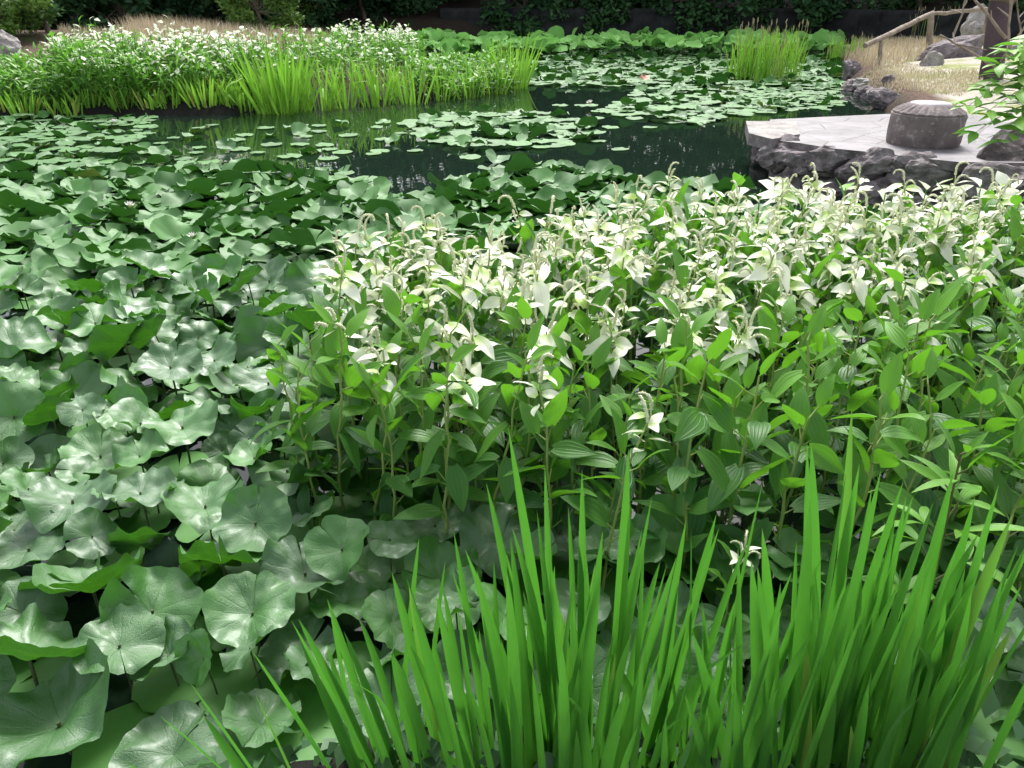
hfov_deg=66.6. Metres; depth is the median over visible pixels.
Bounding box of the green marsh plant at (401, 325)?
[385,302,470,473]
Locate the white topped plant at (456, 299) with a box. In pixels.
[434,239,508,384]
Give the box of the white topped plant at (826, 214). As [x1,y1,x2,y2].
[775,200,846,315]
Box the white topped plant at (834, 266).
[812,240,856,362]
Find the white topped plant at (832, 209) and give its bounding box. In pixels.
[799,196,857,288]
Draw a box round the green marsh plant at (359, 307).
[319,287,382,462]
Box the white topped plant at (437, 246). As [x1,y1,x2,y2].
[425,214,457,314]
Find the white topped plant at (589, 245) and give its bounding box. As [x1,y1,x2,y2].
[561,212,598,310]
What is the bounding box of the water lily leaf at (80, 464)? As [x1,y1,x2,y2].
[54,454,100,483]
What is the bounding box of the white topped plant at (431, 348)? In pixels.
[403,302,503,455]
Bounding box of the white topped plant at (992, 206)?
[952,179,1023,280]
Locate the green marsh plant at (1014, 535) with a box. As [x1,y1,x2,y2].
[1010,531,1018,543]
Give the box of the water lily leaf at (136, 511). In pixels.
[102,507,140,520]
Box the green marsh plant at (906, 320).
[864,289,962,459]
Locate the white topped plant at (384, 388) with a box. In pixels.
[344,326,426,519]
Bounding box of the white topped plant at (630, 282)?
[604,241,656,399]
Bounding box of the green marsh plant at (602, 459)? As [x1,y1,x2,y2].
[570,373,667,529]
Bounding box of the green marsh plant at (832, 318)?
[810,298,862,406]
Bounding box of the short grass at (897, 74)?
[859,62,982,95]
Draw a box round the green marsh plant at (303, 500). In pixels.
[249,342,343,527]
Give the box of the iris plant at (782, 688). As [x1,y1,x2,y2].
[673,611,810,767]
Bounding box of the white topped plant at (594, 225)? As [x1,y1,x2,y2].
[565,204,634,366]
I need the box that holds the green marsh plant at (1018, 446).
[982,415,1023,602]
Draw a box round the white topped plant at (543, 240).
[520,195,565,362]
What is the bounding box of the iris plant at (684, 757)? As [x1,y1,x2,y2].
[660,678,711,767]
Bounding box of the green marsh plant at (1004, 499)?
[941,452,1023,613]
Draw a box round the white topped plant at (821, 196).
[783,162,829,247]
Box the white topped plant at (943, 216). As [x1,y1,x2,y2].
[881,196,958,315]
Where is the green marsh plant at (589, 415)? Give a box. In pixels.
[517,332,601,533]
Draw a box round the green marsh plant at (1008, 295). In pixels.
[954,270,1015,390]
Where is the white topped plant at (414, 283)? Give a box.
[395,232,437,374]
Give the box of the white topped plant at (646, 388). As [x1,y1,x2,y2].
[632,302,684,434]
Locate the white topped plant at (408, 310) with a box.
[362,272,423,378]
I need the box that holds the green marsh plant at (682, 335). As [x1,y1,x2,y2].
[627,294,718,494]
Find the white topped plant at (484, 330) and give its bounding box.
[475,266,519,337]
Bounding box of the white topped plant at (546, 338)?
[493,303,572,482]
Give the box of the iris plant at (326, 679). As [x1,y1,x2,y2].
[252,620,409,767]
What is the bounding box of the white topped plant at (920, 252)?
[886,213,940,305]
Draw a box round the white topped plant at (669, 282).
[656,254,696,368]
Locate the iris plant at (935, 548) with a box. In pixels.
[866,474,1023,752]
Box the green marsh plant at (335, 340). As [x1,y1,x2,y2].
[285,301,369,510]
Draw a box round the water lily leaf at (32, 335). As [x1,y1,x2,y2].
[0,316,59,358]
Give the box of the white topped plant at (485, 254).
[474,230,507,338]
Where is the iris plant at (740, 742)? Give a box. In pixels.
[720,576,864,767]
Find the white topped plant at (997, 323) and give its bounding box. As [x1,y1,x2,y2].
[995,245,1023,325]
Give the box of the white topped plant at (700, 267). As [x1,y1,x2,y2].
[692,224,713,284]
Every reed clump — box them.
[724,43,761,79]
[727,18,810,81]
[822,31,869,61]
[910,5,959,36]
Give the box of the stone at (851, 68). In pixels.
[842,59,861,80]
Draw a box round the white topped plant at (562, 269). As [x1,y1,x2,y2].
[539,234,594,346]
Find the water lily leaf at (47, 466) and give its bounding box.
[25,447,59,476]
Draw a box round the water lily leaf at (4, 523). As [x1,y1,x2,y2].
[0,512,12,532]
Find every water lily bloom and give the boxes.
[125,200,134,206]
[188,232,196,237]
[283,174,292,179]
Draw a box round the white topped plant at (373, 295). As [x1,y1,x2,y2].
[348,274,415,352]
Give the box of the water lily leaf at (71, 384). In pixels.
[43,374,78,429]
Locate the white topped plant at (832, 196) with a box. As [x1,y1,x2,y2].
[809,188,835,300]
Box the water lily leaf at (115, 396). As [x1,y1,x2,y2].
[92,383,148,436]
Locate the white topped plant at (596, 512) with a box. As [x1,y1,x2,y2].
[560,391,668,590]
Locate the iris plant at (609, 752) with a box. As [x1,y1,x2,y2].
[532,647,660,767]
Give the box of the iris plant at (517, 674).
[501,532,631,767]
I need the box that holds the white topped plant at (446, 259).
[416,212,460,341]
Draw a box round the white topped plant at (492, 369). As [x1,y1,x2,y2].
[444,310,518,489]
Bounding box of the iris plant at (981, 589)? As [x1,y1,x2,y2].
[843,514,1012,767]
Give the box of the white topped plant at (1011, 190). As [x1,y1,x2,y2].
[988,173,1023,305]
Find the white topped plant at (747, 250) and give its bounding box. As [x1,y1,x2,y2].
[725,209,767,305]
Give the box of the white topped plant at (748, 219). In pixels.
[724,206,760,303]
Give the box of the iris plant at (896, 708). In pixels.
[817,624,967,767]
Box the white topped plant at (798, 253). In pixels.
[776,221,813,356]
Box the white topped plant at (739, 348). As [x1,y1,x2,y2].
[685,304,763,444]
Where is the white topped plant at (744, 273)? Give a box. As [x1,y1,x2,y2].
[730,240,780,386]
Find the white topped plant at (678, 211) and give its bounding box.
[647,179,689,294]
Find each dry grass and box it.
[110,13,333,58]
[844,31,946,67]
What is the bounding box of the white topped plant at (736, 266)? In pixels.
[706,204,740,270]
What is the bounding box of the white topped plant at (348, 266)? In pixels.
[306,229,370,342]
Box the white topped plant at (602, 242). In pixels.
[585,219,624,329]
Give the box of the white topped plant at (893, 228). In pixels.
[857,192,929,310]
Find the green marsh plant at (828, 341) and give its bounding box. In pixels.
[757,329,850,497]
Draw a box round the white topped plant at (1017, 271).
[977,267,1023,365]
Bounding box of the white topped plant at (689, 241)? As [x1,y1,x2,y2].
[659,176,712,310]
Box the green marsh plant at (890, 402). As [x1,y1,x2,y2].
[788,390,908,548]
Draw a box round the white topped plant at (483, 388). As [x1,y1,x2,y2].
[436,357,502,511]
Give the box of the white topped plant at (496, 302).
[461,271,532,418]
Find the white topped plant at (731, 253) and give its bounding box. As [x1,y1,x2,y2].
[709,237,746,331]
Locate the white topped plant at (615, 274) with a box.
[580,233,649,392]
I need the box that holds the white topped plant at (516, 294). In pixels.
[462,271,543,464]
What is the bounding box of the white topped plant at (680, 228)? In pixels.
[645,199,692,330]
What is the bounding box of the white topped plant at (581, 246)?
[548,232,588,318]
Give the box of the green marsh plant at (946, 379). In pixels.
[923,337,1009,490]
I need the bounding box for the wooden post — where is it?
[979,0,1015,79]
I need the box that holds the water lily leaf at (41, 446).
[28,433,70,477]
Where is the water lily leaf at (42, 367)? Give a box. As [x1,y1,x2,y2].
[27,359,60,376]
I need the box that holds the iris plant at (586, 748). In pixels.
[556,651,702,767]
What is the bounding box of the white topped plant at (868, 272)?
[837,239,887,358]
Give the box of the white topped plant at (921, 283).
[898,261,946,403]
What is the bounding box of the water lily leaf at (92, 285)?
[59,278,105,295]
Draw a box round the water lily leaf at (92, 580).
[32,546,144,614]
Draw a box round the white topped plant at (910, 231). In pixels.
[860,199,925,340]
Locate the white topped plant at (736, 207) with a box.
[705,179,747,295]
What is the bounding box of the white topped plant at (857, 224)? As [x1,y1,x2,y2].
[833,190,883,342]
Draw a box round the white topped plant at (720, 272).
[689,251,749,391]
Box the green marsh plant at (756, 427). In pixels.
[699,346,795,550]
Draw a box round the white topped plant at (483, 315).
[462,278,512,368]
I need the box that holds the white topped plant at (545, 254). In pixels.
[516,231,571,327]
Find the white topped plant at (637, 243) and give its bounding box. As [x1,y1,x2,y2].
[609,209,659,354]
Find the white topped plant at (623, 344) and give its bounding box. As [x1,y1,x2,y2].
[574,307,640,484]
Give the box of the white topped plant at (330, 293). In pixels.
[308,256,348,393]
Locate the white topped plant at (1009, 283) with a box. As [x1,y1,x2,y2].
[1006,254,1017,288]
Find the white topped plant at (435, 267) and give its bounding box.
[405,246,455,370]
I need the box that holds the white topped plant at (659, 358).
[643,285,710,437]
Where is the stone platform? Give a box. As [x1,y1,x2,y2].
[745,114,1023,211]
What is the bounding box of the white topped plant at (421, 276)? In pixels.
[395,227,437,351]
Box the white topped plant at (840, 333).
[772,304,852,432]
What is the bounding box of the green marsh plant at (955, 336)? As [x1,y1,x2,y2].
[930,270,967,399]
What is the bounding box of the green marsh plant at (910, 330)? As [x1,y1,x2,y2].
[810,295,936,454]
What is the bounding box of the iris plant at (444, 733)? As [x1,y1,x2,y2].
[411,572,523,767]
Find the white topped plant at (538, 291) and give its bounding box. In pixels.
[510,259,559,402]
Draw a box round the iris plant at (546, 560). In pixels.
[510,472,641,766]
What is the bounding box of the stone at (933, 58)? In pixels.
[920,51,943,65]
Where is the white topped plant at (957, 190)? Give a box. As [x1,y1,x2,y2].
[925,161,982,277]
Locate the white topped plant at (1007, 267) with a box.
[969,214,1023,310]
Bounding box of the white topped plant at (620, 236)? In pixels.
[601,216,658,359]
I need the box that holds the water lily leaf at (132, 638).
[71,603,165,692]
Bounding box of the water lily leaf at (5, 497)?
[0,461,29,504]
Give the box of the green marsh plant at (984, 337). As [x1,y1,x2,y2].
[962,279,1023,387]
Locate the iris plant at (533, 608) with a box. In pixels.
[506,476,640,750]
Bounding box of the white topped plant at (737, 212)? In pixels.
[721,191,759,297]
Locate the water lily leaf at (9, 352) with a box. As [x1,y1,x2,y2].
[0,340,26,382]
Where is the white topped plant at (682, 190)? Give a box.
[641,162,705,294]
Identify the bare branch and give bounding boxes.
[939,32,995,66]
[950,0,966,36]
[973,0,1006,38]
[997,0,1013,60]
[1000,27,1023,61]
[1016,0,1023,43]
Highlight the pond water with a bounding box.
[0,45,1023,767]
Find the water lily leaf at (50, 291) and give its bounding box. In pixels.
[32,281,71,303]
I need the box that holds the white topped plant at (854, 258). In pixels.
[836,239,871,358]
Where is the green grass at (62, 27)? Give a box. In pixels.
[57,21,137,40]
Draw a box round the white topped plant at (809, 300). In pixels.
[758,274,819,407]
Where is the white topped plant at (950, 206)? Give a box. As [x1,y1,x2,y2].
[936,186,977,284]
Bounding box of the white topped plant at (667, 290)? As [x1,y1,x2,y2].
[636,269,703,398]
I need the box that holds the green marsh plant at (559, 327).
[525,313,588,487]
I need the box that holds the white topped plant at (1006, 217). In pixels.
[985,181,1023,275]
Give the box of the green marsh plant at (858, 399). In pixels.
[798,332,876,493]
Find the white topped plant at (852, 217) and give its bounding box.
[805,193,865,303]
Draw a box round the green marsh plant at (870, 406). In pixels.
[827,308,883,525]
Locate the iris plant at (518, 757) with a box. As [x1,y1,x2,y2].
[510,677,638,767]
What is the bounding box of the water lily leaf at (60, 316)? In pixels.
[32,305,91,329]
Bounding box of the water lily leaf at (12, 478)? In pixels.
[0,466,45,497]
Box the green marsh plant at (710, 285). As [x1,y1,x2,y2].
[687,275,720,382]
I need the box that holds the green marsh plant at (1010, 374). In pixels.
[989,278,1023,426]
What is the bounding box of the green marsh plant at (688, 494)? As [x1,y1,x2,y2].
[631,346,715,522]
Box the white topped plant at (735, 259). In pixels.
[710,219,751,331]
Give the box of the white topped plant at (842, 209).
[811,188,862,303]
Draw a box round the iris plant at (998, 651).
[885,550,1023,767]
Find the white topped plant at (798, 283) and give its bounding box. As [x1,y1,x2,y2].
[735,256,810,402]
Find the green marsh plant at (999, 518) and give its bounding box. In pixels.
[994,360,1023,522]
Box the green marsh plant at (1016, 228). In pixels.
[987,215,1023,333]
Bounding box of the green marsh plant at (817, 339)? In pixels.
[795,299,857,469]
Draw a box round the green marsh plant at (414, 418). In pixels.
[370,329,443,475]
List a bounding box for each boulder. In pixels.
[0,29,21,59]
[914,34,984,60]
[960,3,985,35]
[976,129,1023,161]
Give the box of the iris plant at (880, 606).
[803,448,905,726]
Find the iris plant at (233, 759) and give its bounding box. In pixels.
[127,684,290,767]
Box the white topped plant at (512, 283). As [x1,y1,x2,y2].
[487,254,535,415]
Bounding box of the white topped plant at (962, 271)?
[942,244,998,357]
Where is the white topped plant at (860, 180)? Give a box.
[820,162,872,290]
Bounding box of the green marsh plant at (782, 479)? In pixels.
[738,373,843,579]
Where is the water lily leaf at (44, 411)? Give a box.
[23,394,70,434]
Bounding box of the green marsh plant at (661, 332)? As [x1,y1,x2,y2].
[626,317,685,511]
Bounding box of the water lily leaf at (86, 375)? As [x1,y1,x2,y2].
[40,360,110,409]
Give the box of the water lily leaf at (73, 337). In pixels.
[47,334,82,360]
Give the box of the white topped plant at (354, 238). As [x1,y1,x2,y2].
[345,214,389,291]
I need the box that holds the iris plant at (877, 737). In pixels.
[866,586,1020,767]
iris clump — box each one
[0,86,26,111]
[0,88,46,118]
[35,97,58,115]
[41,95,83,117]
[58,81,106,107]
[93,79,139,112]
[131,88,162,109]
[139,84,181,108]
[163,76,208,102]
[170,73,238,109]
[196,73,249,106]
[207,56,279,108]
[216,82,266,112]
[219,42,325,114]
[286,54,349,111]
[306,54,371,108]
[338,54,401,107]
[358,63,413,103]
[375,57,439,104]
[415,64,459,101]
[440,61,488,98]
[472,58,518,94]
[482,31,544,89]
[484,37,526,76]
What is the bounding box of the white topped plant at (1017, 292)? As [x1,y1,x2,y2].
[975,286,1023,427]
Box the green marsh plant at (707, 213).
[698,174,745,275]
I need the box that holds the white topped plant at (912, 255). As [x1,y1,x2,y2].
[866,227,929,353]
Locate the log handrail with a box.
[863,7,987,64]
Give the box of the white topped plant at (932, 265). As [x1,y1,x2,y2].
[922,210,968,297]
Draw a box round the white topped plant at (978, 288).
[910,260,992,391]
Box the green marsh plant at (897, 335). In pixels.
[869,321,948,549]
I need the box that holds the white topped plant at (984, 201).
[953,167,1003,305]
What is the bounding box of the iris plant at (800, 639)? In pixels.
[770,471,933,767]
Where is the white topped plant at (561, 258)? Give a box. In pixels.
[522,226,569,352]
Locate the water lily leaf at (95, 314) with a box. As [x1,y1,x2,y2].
[63,299,127,337]
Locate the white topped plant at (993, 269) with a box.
[951,229,1008,328]
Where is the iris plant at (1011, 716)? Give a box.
[889,562,1023,767]
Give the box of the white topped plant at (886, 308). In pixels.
[864,247,921,375]
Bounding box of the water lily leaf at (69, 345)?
[60,337,90,355]
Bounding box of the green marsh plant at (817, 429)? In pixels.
[737,305,843,546]
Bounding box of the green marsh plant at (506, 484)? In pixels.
[441,345,555,511]
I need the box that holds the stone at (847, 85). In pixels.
[841,79,855,90]
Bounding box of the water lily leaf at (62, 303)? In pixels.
[23,295,78,333]
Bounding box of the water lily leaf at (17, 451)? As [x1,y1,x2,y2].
[0,436,34,483]
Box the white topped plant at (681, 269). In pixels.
[639,229,716,392]
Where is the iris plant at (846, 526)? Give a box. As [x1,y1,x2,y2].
[762,412,912,731]
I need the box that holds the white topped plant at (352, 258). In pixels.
[309,213,374,325]
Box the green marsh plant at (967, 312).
[934,244,982,385]
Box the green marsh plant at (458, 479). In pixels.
[392,344,498,546]
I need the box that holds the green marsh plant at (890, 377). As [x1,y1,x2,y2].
[774,351,934,604]
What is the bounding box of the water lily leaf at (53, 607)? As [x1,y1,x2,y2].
[0,576,67,623]
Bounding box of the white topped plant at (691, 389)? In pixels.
[670,296,727,449]
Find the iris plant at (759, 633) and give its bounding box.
[750,476,933,767]
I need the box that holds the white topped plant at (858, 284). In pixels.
[831,261,871,367]
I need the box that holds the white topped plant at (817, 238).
[772,211,856,349]
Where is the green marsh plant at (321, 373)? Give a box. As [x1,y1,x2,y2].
[280,319,358,476]
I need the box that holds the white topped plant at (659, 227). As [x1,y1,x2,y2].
[643,192,673,298]
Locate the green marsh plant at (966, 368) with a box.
[925,341,1020,465]
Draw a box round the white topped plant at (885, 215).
[871,200,912,314]
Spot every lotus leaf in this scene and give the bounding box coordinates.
[412,31,426,51]
[419,29,430,53]
[423,40,434,48]
[424,29,435,35]
[431,28,444,49]
[432,38,447,58]
[442,40,459,54]
[444,32,457,39]
[455,40,468,52]
[457,32,470,40]
[458,44,469,52]
[459,40,474,47]
[469,35,477,51]
[476,36,485,44]
[477,30,487,36]
[481,39,492,54]
[491,31,501,41]
[491,32,508,53]
[499,39,517,47]
[503,38,517,48]
[506,40,521,54]
[522,37,532,46]
[530,30,542,37]
[530,39,546,48]
[531,36,545,42]
[534,46,549,55]
[545,36,552,55]
[545,36,558,58]
[546,38,560,44]
[547,26,563,50]
[552,44,567,54]
[558,37,571,44]
[564,35,580,45]
[569,33,581,50]
[578,40,588,47]
[584,39,603,53]
[594,33,605,43]
[599,31,618,44]
[605,41,620,49]
[606,28,618,51]
[608,34,623,53]
[617,30,630,54]
[626,39,642,47]
[629,33,639,50]
[630,35,642,40]
[636,26,648,34]
[636,32,651,50]
[645,36,660,51]
[653,28,663,50]
[657,37,666,56]
[657,43,666,55]
[658,30,670,34]
[658,34,671,52]
[665,38,683,48]
[669,33,685,49]
[669,35,683,59]
[683,39,703,55]
[687,32,700,49]
[687,35,700,40]
[700,32,707,52]
[700,35,717,56]
[706,33,723,53]
[710,37,720,52]
[711,33,725,41]
[722,37,738,53]
[724,29,739,41]
[730,32,747,46]
[737,27,751,33]
[754,33,767,39]
[787,34,799,45]
[793,31,808,37]
[795,38,814,51]
[799,34,811,44]
[812,31,829,53]
[824,41,840,52]
[836,36,843,46]
[837,29,844,38]
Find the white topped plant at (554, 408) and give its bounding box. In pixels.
[492,352,596,556]
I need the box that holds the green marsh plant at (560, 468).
[496,367,585,525]
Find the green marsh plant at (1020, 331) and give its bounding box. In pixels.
[960,316,1023,498]
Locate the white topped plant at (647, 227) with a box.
[622,202,655,315]
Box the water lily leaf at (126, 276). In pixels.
[101,265,152,297]
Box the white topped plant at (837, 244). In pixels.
[792,218,857,354]
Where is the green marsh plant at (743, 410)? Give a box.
[678,327,771,480]
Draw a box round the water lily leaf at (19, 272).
[3,266,25,314]
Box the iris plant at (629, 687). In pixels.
[611,604,730,766]
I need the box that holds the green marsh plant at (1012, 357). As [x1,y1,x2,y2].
[976,294,1023,383]
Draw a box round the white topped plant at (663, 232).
[650,205,686,295]
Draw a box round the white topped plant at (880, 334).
[835,295,906,415]
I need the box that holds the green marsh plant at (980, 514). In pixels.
[936,384,1023,588]
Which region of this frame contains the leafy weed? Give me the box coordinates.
[849,417,1023,620]
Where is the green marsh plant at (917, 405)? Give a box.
[855,355,950,513]
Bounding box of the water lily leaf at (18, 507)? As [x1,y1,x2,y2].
[0,500,25,514]
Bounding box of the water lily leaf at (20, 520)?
[0,510,30,535]
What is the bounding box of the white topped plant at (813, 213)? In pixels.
[788,170,830,296]
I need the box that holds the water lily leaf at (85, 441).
[58,424,137,472]
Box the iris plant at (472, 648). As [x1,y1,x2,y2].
[406,530,533,728]
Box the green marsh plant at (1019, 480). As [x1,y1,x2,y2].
[994,426,1023,523]
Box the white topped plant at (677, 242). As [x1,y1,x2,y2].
[657,214,687,311]
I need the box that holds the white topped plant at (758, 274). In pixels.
[707,240,789,406]
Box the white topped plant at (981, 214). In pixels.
[944,196,993,330]
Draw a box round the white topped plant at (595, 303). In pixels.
[527,264,633,446]
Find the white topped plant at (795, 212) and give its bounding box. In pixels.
[743,188,822,298]
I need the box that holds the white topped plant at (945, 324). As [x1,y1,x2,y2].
[869,295,961,412]
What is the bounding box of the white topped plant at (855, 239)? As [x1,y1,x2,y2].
[840,211,858,270]
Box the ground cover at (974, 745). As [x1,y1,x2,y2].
[177,674,1023,767]
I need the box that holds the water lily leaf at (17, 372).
[0,362,39,387]
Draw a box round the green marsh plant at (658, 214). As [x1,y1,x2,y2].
[629,192,672,312]
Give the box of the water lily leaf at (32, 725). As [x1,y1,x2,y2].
[0,638,109,767]
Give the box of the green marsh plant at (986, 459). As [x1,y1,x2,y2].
[946,374,1023,540]
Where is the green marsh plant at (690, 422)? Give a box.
[630,329,737,598]
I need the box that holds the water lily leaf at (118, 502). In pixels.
[91,486,139,530]
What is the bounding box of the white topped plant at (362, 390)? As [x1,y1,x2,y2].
[342,325,416,474]
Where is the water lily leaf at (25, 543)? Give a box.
[0,510,65,568]
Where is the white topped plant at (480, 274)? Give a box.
[420,249,497,414]
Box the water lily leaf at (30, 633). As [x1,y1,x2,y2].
[0,602,85,686]
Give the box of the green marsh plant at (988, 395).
[928,372,1018,546]
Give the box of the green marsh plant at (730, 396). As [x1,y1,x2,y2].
[693,359,768,524]
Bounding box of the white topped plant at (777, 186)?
[753,174,803,251]
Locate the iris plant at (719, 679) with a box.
[685,482,821,766]
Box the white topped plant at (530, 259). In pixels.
[496,243,543,328]
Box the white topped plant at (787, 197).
[759,177,799,254]
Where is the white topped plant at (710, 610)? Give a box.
[698,530,760,634]
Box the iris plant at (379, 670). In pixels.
[327,573,445,767]
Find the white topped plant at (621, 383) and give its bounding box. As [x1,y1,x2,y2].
[583,298,635,442]
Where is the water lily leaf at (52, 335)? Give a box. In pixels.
[20,323,57,357]
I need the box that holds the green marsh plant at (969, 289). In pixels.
[927,254,1001,396]
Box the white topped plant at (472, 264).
[437,235,492,373]
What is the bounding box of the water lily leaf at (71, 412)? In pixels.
[56,392,105,426]
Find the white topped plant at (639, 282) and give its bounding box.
[597,234,649,362]
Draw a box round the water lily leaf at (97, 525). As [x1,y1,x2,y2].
[63,507,117,561]
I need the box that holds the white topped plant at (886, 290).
[851,252,890,372]
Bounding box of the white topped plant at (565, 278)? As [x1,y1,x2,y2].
[544,208,585,307]
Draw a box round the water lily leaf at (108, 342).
[88,315,143,378]
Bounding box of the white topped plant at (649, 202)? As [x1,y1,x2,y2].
[586,184,660,297]
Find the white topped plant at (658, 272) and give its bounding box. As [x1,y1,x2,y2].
[622,241,677,373]
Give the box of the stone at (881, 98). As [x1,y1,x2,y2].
[865,87,899,108]
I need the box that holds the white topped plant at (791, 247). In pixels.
[778,227,822,336]
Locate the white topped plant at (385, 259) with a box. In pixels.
[366,213,396,274]
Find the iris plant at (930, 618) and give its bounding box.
[812,541,963,767]
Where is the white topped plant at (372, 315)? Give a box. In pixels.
[334,285,379,372]
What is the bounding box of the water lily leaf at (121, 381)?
[89,374,125,402]
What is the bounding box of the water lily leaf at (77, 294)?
[73,289,91,299]
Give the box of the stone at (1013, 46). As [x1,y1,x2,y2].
[1006,45,1018,57]
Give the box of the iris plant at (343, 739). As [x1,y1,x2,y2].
[300,632,422,767]
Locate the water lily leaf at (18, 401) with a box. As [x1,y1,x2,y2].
[0,381,48,441]
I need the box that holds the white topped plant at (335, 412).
[314,307,413,478]
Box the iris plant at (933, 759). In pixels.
[847,634,982,767]
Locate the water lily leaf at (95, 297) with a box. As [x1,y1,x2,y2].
[84,294,107,304]
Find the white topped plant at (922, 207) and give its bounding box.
[883,194,936,304]
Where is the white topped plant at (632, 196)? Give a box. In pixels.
[613,175,659,268]
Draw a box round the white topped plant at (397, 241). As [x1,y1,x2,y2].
[365,216,428,374]
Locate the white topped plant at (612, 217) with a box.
[600,181,643,245]
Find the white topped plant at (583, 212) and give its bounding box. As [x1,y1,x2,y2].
[575,197,610,312]
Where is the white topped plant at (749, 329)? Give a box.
[679,306,770,469]
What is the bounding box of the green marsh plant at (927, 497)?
[874,347,978,537]
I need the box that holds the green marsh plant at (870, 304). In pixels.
[819,283,888,404]
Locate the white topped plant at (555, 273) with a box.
[526,236,579,366]
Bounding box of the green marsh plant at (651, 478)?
[599,346,686,553]
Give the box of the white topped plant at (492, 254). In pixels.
[452,218,512,329]
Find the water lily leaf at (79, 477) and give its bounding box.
[57,472,90,485]
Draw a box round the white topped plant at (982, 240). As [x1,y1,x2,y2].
[937,211,1002,343]
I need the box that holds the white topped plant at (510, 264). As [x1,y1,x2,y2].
[479,230,525,328]
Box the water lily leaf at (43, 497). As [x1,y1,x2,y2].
[16,469,116,533]
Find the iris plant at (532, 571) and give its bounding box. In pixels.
[453,429,592,755]
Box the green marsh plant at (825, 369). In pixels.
[745,345,837,518]
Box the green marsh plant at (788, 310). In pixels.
[734,293,815,486]
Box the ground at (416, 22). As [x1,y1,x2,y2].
[0,0,1021,767]
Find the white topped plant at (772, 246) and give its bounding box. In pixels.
[733,215,792,314]
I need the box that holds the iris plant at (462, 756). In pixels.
[435,673,558,767]
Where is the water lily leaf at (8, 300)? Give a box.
[0,290,18,313]
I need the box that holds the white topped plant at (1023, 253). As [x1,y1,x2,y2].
[1015,207,1023,285]
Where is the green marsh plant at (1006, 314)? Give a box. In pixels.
[962,282,1022,368]
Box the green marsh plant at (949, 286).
[905,264,970,408]
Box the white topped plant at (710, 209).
[682,189,739,303]
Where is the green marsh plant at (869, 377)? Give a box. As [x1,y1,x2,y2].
[847,308,923,456]
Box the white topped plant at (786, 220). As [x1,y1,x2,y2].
[737,196,796,313]
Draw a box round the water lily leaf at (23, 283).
[0,272,42,310]
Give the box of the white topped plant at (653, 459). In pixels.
[630,317,705,476]
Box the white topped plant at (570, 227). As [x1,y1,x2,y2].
[552,205,596,309]
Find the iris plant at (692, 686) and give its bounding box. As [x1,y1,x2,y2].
[571,557,746,767]
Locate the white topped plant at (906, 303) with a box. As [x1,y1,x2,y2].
[847,267,932,418]
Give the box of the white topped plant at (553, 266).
[507,249,562,376]
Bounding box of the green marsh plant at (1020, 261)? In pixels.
[1005,257,1023,342]
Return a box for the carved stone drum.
[886,100,967,149]
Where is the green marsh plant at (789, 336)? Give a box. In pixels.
[757,299,847,463]
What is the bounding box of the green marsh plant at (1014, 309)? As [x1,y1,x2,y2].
[955,300,1023,456]
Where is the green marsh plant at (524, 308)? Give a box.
[480,296,540,484]
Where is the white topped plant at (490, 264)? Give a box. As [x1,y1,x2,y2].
[458,249,495,334]
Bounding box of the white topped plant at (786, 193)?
[766,177,808,256]
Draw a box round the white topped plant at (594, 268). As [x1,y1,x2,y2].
[580,238,638,393]
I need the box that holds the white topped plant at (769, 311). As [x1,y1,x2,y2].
[741,271,797,447]
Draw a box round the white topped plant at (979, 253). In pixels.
[948,234,993,357]
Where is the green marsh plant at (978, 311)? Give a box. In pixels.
[910,295,1000,420]
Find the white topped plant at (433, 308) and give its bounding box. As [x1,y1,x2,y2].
[398,270,453,452]
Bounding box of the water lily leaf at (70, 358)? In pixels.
[58,351,128,370]
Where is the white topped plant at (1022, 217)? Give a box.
[994,210,1023,321]
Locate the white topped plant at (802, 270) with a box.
[777,223,839,396]
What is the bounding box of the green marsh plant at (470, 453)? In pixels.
[402,294,493,508]
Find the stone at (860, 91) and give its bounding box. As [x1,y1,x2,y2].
[853,85,872,97]
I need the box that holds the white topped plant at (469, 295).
[424,250,490,431]
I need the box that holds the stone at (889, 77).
[881,74,894,83]
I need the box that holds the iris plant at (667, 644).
[610,449,746,765]
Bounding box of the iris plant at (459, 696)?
[393,588,507,767]
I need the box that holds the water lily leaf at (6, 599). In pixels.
[0,592,11,610]
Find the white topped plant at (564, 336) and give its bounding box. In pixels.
[524,307,584,439]
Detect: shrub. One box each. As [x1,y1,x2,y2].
[0,0,56,35]
[3,0,119,29]
[17,0,65,32]
[45,0,186,30]
[150,0,209,17]
[164,0,228,25]
[203,0,279,29]
[215,0,304,33]
[247,0,351,37]
[274,0,340,33]
[305,0,420,11]
[333,0,414,24]
[387,0,441,17]
[476,0,578,36]
[544,0,647,33]
[630,0,716,33]
[704,0,788,34]
[788,0,860,29]
[857,0,971,10]
[947,35,1023,148]
[981,0,1023,11]
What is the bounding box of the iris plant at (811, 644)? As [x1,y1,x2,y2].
[736,553,815,763]
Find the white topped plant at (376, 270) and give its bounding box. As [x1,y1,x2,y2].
[358,250,417,329]
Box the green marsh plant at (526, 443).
[473,315,577,508]
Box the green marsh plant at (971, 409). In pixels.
[957,349,1023,547]
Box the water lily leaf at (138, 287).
[91,265,143,299]
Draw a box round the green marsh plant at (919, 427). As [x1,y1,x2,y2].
[865,403,977,568]
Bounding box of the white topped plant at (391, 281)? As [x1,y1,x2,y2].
[371,255,441,408]
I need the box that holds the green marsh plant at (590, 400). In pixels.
[560,336,630,492]
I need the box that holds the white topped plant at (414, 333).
[360,264,438,370]
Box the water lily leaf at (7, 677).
[0,654,15,701]
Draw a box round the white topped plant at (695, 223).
[677,194,724,299]
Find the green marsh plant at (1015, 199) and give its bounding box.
[973,195,1023,343]
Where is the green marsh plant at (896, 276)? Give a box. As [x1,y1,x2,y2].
[860,268,927,418]
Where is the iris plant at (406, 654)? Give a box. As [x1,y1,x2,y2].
[331,540,444,726]

